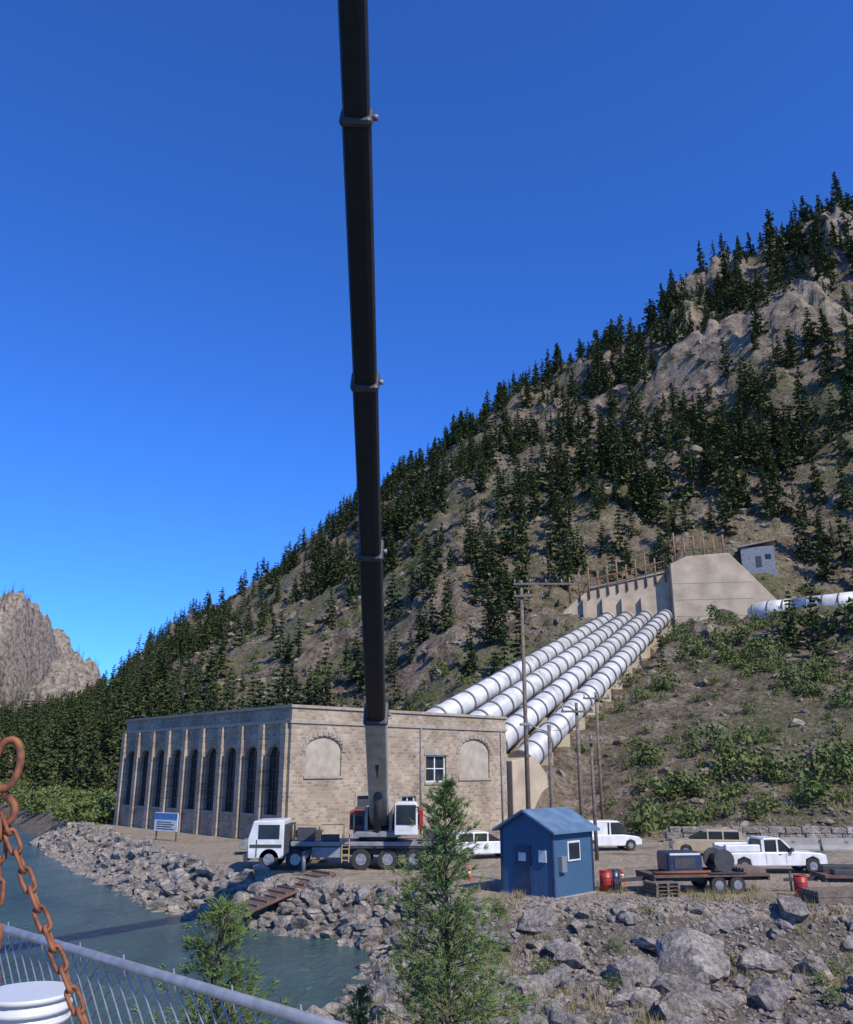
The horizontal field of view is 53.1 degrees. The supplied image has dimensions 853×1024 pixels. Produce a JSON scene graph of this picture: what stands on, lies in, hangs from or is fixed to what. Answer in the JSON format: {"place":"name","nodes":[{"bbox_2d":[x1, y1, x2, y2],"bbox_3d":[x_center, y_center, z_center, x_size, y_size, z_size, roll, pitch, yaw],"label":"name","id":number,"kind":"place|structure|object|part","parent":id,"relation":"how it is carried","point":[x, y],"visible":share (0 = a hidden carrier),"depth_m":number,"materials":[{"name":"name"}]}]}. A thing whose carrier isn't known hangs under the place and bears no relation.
{"place":"outdoors","nodes":[
{"label":"outdoors","id":0,"kind":"place"},
{"bbox_2d":[0,823,517,1023],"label":"river water","id":1,"kind":"structure","parent":0,"point":[320,973],"depth_m":37.02,"materials":[{"name":"teal liquid"}]},
{"bbox_2d":[0,203,852,1023],"bbox_3d":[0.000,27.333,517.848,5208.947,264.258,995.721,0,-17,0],"label":"hillside","id":2,"kind":"structure","parent":0,"point":[34,645],"depth_m":177.71,"materials":[{"name":"grey stone"}]},
{"bbox_2d":[0,776,116,826],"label":"riverbank bushes","id":3,"kind":"object","parent":2,"relation":"on","point":[69,804],"visible":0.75,"depth_m":109.69,"materials":[{"name":"green plant"}]},
{"bbox_2d":[0,580,142,708],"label":"distant pine trees","id":4,"kind":"object","parent":2,"relation":"on","point":[15,701],"visible":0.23,"depth_m":642.07,"materials":[{"name":"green plant"}]},
{"bbox_2d":[154,812,178,841],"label":"information sign","id":5,"kind":"object","parent":2,"relation":"on","point":[166,821],"visible":0.91,"depth_m":67.64,"materials":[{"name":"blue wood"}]},
{"bbox_2d":[126,893,298,1023],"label":"young pine tree","id":6,"kind":"object","parent":2,"relation":"on","point":[223,908],"visible":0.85,"depth_m":13.05,"materials":[{"name":"green plant"}]},
{"bbox_2d":[239,827,299,851],"bbox_3d":[-10.212,22.167,57.556,4.616,1.620,1.820,2,-17,-8],"label":"parked car","id":7,"kind":"object","parent":2,"relation":"on","point":[243,844],"visible":0.15,"depth_m":56.42,"materials":[{"name":"grey paint"}]},
{"bbox_2d":[205,870,335,923],"bbox_3d":[-7.800,19.477,43.279,6.485,1.912,1.940,14,-22,-40],"label":"steel gangway","id":8,"kind":"object","parent":2,"relation":"on","point":[278,893],"visible":0.66,"depth_m":43.16,"materials":[{"name":"brown metal"}]},
{"bbox_2d":[113,704,507,838],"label":"stone powerhouse","id":9,"kind":"structure","parent":2,"relation":"on","point":[235,774],"depth_m":74.14,"materials":[{"name":"beige stone"}]},
{"bbox_2d":[126,747,442,814],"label":"window glass","id":10,"kind":"structure","parent":9,"relation":"in","point":[429,760],"depth_m":75.25,"materials":[{"name":"black glass"}]},
{"bbox_2d":[357,796,368,805],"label":"roller door","id":11,"kind":"structure","parent":9,"relation":"in","point":[361,800],"depth_m":70.41,"materials":[{"name":"metal"}]},
{"bbox_2d":[402,755,444,800],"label":"window frames","id":12,"kind":"structure","parent":9,"relation":"in","point":[433,756],"depth_m":76.56,"materials":[{"name":"white paint"}]},
{"bbox_2d":[243,0,449,874],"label":"mobile crane","id":13,"kind":"object","parent":2,"relation":"on","point":[379,826],"visible":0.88,"depth_m":33.74,"materials":[{"name":"metal"}]},
{"bbox_2d":[258,825,279,838],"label":"cab windows","id":14,"kind":"structure","parent":13,"relation":"in","point":[265,831],"depth_m":48.49,"materials":[{"name":"black glass"}]},
{"bbox_2d":[333,983,388,1023],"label":"young pine tree","id":15,"kind":"object","parent":2,"relation":"on","point":[363,999],"visible":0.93,"depth_m":16.42,"materials":[{"name":"green plant"}]},
{"bbox_2d":[0,172,852,794],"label":"pine trees","id":16,"kind":"object","parent":2,"relation":"on","point":[100,710],"visible":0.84,"depth_m":222.18,"materials":[{"name":"green plant"}]},
{"bbox_2d":[1,225,852,836],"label":"hillside shrubs","id":17,"kind":"object","parent":2,"relation":"on","point":[745,759],"visible":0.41,"depth_m":100.37,"materials":[{"name":"green plant"}]},
{"bbox_2d":[2,210,852,833],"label":"talus rocks","id":18,"kind":"object","parent":2,"relation":"on","point":[696,450],"visible":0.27,"depth_m":175.23,"materials":[{"name":"grey stone"}]},
{"bbox_2d":[28,820,852,1023],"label":"riprap boulders","id":19,"kind":"object","parent":2,"relation":"on","point":[362,923],"visible":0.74,"depth_m":38.46,"materials":[{"name":"grey stone"}]},
{"bbox_2d":[350,775,551,1023],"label":"young pine tree","id":20,"kind":"object","parent":2,"relation":"on","point":[438,879],"visible":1,"depth_m":15.36,"materials":[{"name":"green plant"}]},
{"bbox_2d":[465,865,472,879],"bbox_3d":[2.200,18.591,44.014,0.400,0.720,0.400,0,-17,0],"label":"traffic cone","id":21,"kind":"object","parent":2,"relation":"on","point":[469,872],"visible":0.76,"depth_m":43.94,"materials":[{"name":"orange plastic"}]},
{"bbox_2d":[447,830,499,858],"bbox_3d":[3.611,21.302,54.689,4.616,1.620,1.820,6,-18,-19],"label":"parked car","id":22,"kind":"object","parent":2,"relation":"on","point":[493,843],"visible":0.28,"depth_m":53.88,"materials":[{"name":"white paint"}]},
{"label":"windows","id":23,"kind":"part","parent":22,"relation":"part of","materials":[{"name":"black glass"}]},
{"bbox_2d":[506,757,547,817],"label":"concrete anchor block","id":24,"kind":"structure","parent":2,"relation":"on","point":[516,798],"depth_m":83.53,"materials":[{"name":"beige concrete"}]},
{"bbox_2d":[520,723,554,807],"bbox_3d":[5.516,14.488,41.986,1.665,7.984,0.296,3,-17,-9],"label":"utility pole","id":25,"kind":"object","parent":2,"relation":"on","point":[551,785],"visible":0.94,"depth_m":42.64,"materials":[{"name":"brown wood"}]},
{"bbox_2d":[492,807,599,898],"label":"blue shed","id":26,"kind":"structure","parent":2,"relation":"on","point":[546,852],"depth_m":38.84,"materials":[{"name":"wood"}]},
{"bbox_2d":[514,845,531,894],"bbox_3d":[4.376,16.210,38.680,0.900,2.050,0.048,-15,-22,41],"label":"door","id":27,"kind":"structure","parent":26,"relation":"in","point":[523,875],"depth_m":38.63,"materials":[{"name":"blue paint"}]},
{"bbox_2d":[566,840,580,861],"bbox_3d":[6.714,15.456,38.950,0.058,0.850,1.000,-15,-22,41],"label":"window frame","id":28,"kind":"structure","parent":26,"relation":"in","point":[574,841],"depth_m":38.73,"materials":[{"name":"white paint"}]},
{"bbox_2d":[569,842,579,858],"bbox_3d":[6.743,15.449,38.924,0.018,0.690,0.840,-15,-22,41],"label":"window glass","id":29,"kind":"structure","parent":26,"relation":"in","point":[574,850],"depth_m":38.91,"materials":[{"name":"grey glass"}]},
{"bbox_2d":[513,579,578,808],"bbox_3d":[8.800,14.183,60.423,4.800,19.183,0.441,0,-17,0],"label":"utility pole","id":30,"kind":"object","parent":2,"relation":"on","point":[526,753],"visible":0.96,"depth_m":61.07,"materials":[{"name":"brown wood"}]},
{"bbox_2d":[426,609,671,764],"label":"penstock pipes","id":31,"kind":"object","parent":2,"relation":"on","point":[597,654],"visible":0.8,"depth_m":110.09,"materials":[{"name":"silver metal"}]},
{"bbox_2d":[561,703,592,816],"bbox_3d":[10.300,17.940,57.203,2.200,10.091,0.432,0,-17,0],"label":"utility pole","id":32,"kind":"object","parent":2,"relation":"on","point":[580,789],"visible":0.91,"depth_m":57.64,"materials":[{"name":"brown wood"}]},
{"bbox_2d":[580,734,601,860],"bbox_3d":[10.600,18.128,53.995,1.400,7.895,0.394,0,-17,0],"label":"utility pole","id":33,"kind":"object","parent":2,"relation":"on","point":[590,741],"visible":0.91,"depth_m":54.07,"materials":[{"name":"brown wood"}]},
{"bbox_2d":[339,895,852,1023],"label":"gravel stones","id":34,"kind":"object","parent":2,"relation":"on","point":[721,989],"visible":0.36,"depth_m":33.44,"materials":[{"name":"grey stone"}]},
{"bbox_2d":[366,880,852,1023],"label":"dry grass","id":35,"kind":"structure","parent":34,"relation":"on","point":[752,891],"depth_m":32.64,"materials":[{"name":"beige plant"}]},
{"bbox_2d":[583,692,609,819],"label":"utility pole","id":36,"kind":"object","parent":2,"relation":"on","point":[599,768],"visible":0.91,"depth_m":69.20,"materials":[{"name":"brown wood"}]},
{"bbox_2d":[198,573,607,730],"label":"power lines","id":37,"kind":"object","parent":36,"relation":"attached to","point":[435,639],"visible":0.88,"depth_m":65.62,"materials":[{"name":"metal"}]},
{"bbox_2d":[599,870,612,891],"bbox_3d":[8.400,17.238,39.931,0.610,0.920,0.610,0,-17,0],"label":"oil drum","id":38,"kind":"object","parent":2,"relation":"on","point":[605,877],"visible":0.96,"depth_m":39.72,"materials":[{"name":"red paint"}]},
{"bbox_2d":[373,922,852,1012],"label":"boulders","id":39,"kind":"object","parent":2,"relation":"on","point":[701,960],"visible":0.58,"depth_m":29.96,"materials":[{"name":"grey stone"}]},
{"bbox_2d":[607,869,619,889],"bbox_3d":[8.900,17.385,40.409,0.610,0.920,0.610,0,-17,0],"label":"oil drum","id":40,"kind":"object","parent":2,"relation":"on","point":[615,873],"visible":0.59,"depth_m":40.19,"materials":[{"name":"blue paint"}]},
{"bbox_2d":[588,820,641,850],"bbox_3d":[12.612,22.717,60.005,4.616,1.950,1.820,3,-17,-11],"label":"white van","id":41,"kind":"object","parent":2,"relation":"on","point":[613,833],"visible":0.47,"depth_m":59.29,"materials":[{"name":"paint"}]},
{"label":"windows","id":42,"kind":"part","parent":41,"relation":"part of","materials":[{"name":"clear glass"}]},
{"bbox_2d":[393,895,852,1011],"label":"bank shrubs","id":43,"kind":"object","parent":2,"relation":"on","point":[615,984],"visible":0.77,"depth_m":30.91,"materials":[{"name":"green plant"}]},
{"bbox_2d":[621,867,626,882],"bbox_3d":[9.800,18.198,42.775,0.400,0.720,0.400,0,-17,0],"label":"traffic cone","id":44,"kind":"object","parent":2,"relation":"on","point":[622,875],"visible":0.48,"depth_m":42.71,"materials":[{"name":"orange plastic"}]},
{"bbox_2d":[643,880,680,896],"bbox_3d":[10.582,16.939,38.410,1.200,0.575,1.120,5,-17,-16],"label":"pallet stack","id":45,"kind":"object","parent":2,"relation":"on","point":[653,887],"visible":0.96,"depth_m":38.13,"materials":[{"name":"grey wood"}]},
{"bbox_2d":[563,532,776,627],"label":"concrete headworks","id":46,"kind":"object","parent":2,"relation":"on","point":[684,589],"visible":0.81,"depth_m":155.27,"materials":[{"name":"concrete"}]},
{"bbox_2d":[613,847,769,893],"bbox_3d":[12.157,16.761,39.965,7.100,1.842,2.400,2,-17,-8],"label":"equipment trailer","id":47,"kind":"object","parent":2,"relation":"on","point":[721,869],"visible":1,"depth_m":39.40,"materials":[{"name":"metal"}]},
{"bbox_2d":[536,602,852,840],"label":"slope grass","id":48,"kind":"structure","parent":2,"relation":"on","point":[628,777],"depth_m":89.90,"materials":[{"name":"green plant"}]},
{"bbox_2d":[668,828,744,850],"bbox_3d":[18.388,21.727,56.126,4.616,1.620,1.820,-2,-17,8],"label":"tan suv","id":49,"kind":"object","parent":2,"relation":"on","point":[703,839],"visible":0.54,"depth_m":55.41,"materials":[{"name":"paint"}]},
{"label":"windows","id":50,"kind":"part","parent":49,"relation":"part of","materials":[{"name":"black glass"}]},
{"bbox_2d":[661,826,852,842],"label":"wall blocks","id":51,"kind":"structure","parent":2,"relation":"on","point":[678,832],"depth_m":65.50,"materials":[{"name":"grey concrete"}]},
{"bbox_2d":[738,539,776,575],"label":"equipment cabin","id":52,"kind":"object","parent":2,"relation":"on","point":[757,557],"visible":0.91,"depth_m":174.77,"materials":[{"name":"white metal"}]},
{"bbox_2d":[755,556,761,566],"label":"door","id":53,"kind":"structure","parent":52,"relation":"in","point":[758,558],"depth_m":174.46,"materials":[{"name":"metal"}]},
{"bbox_2d":[712,836,829,872],"bbox_3d":[18.860,18.886,47.055,5.920,1.839,2.300,1,-17,-4],"label":"white pickup truck","id":54,"kind":"object","parent":2,"relation":"on","point":[764,851],"visible":0.69,"depth_m":46.19,"materials":[{"name":"paint"}]},
{"bbox_2d":[747,592,852,620],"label":"flume pipe","id":55,"kind":"object","parent":2,"relation":"on","point":[761,608],"visible":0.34,"depth_m":146.89,"materials":[{"name":"silver metal"}]},
{"bbox_2d":[780,838,819,850],"bbox_3d":[25.600,23.214,59.593,3.400,0.880,0.640,-1,-17,4],"label":"concrete barrier","id":56,"kind":"object","parent":2,"relation":"on","point":[809,844],"visible":0.7,"depth_m":59.44,"materials":[{"name":"white concrete"}]},
{"bbox_2d":[792,874,807,896],"bbox_3d":[16.800,16.752,38.302,0.610,0.920,0.610,0,-17,0],"label":"oil drum","id":57,"kind":"object","parent":2,"relation":"on","point":[799,880],"visible":0.68,"depth_m":38.13,"materials":[{"name":"red paint"}]},
{"bbox_2d":[783,864,852,890],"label":"flatbed trailer","id":58,"kind":"object","parent":2,"relation":"on","point":[833,873],"visible":0.98,"depth_m":39.38,"materials":[{"name":"wood"}]},
{"bbox_2d":[800,887,852,904],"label":"timber stack","id":59,"kind":"object","parent":2,"relation":"on","point":[832,895],"visible":0.97,"depth_m":36.03,"materials":[{"name":"brown wood"}]},
{"bbox_2d":[820,838,852,850],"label":"concrete barrier","id":60,"kind":"object","parent":2,"relation":"on","point":[836,844],"visible":0.97,"depth_m":59.27,"materials":[{"name":"white concrete"}]},
{"bbox_2d":[0,0,852,684],"label":"sky","id":61,"kind":"structure","parent":0,"point":[176,395],"materials":[{"name":"blue"}]},
{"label":"bridge deck","id":62,"kind":"structure","parent":0,"visible":0},
{"bbox_2d":[0,981,72,1023],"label":"white bucket","id":63,"kind":"object","parent":62,"relation":"on","point":[38,1002],"visible":0.8,"depth_m":2.56,"materials":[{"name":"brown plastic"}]},
{"bbox_2d":[0,736,88,1023],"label":"rusty chain sling","id":64,"kind":"object","parent":62,"relation":"on","point":[6,821],"visible":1,"depth_m":1.10,"materials":[{"name":"metal"}]},
{"bbox_2d":[0,922,347,1023],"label":"chain link fence","id":65,"kind":"object","parent":62,"relation":"on","point":[280,1011],"visible":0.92,"depth_m":2.60,"materials":[{"name":"metal"}]}
]}

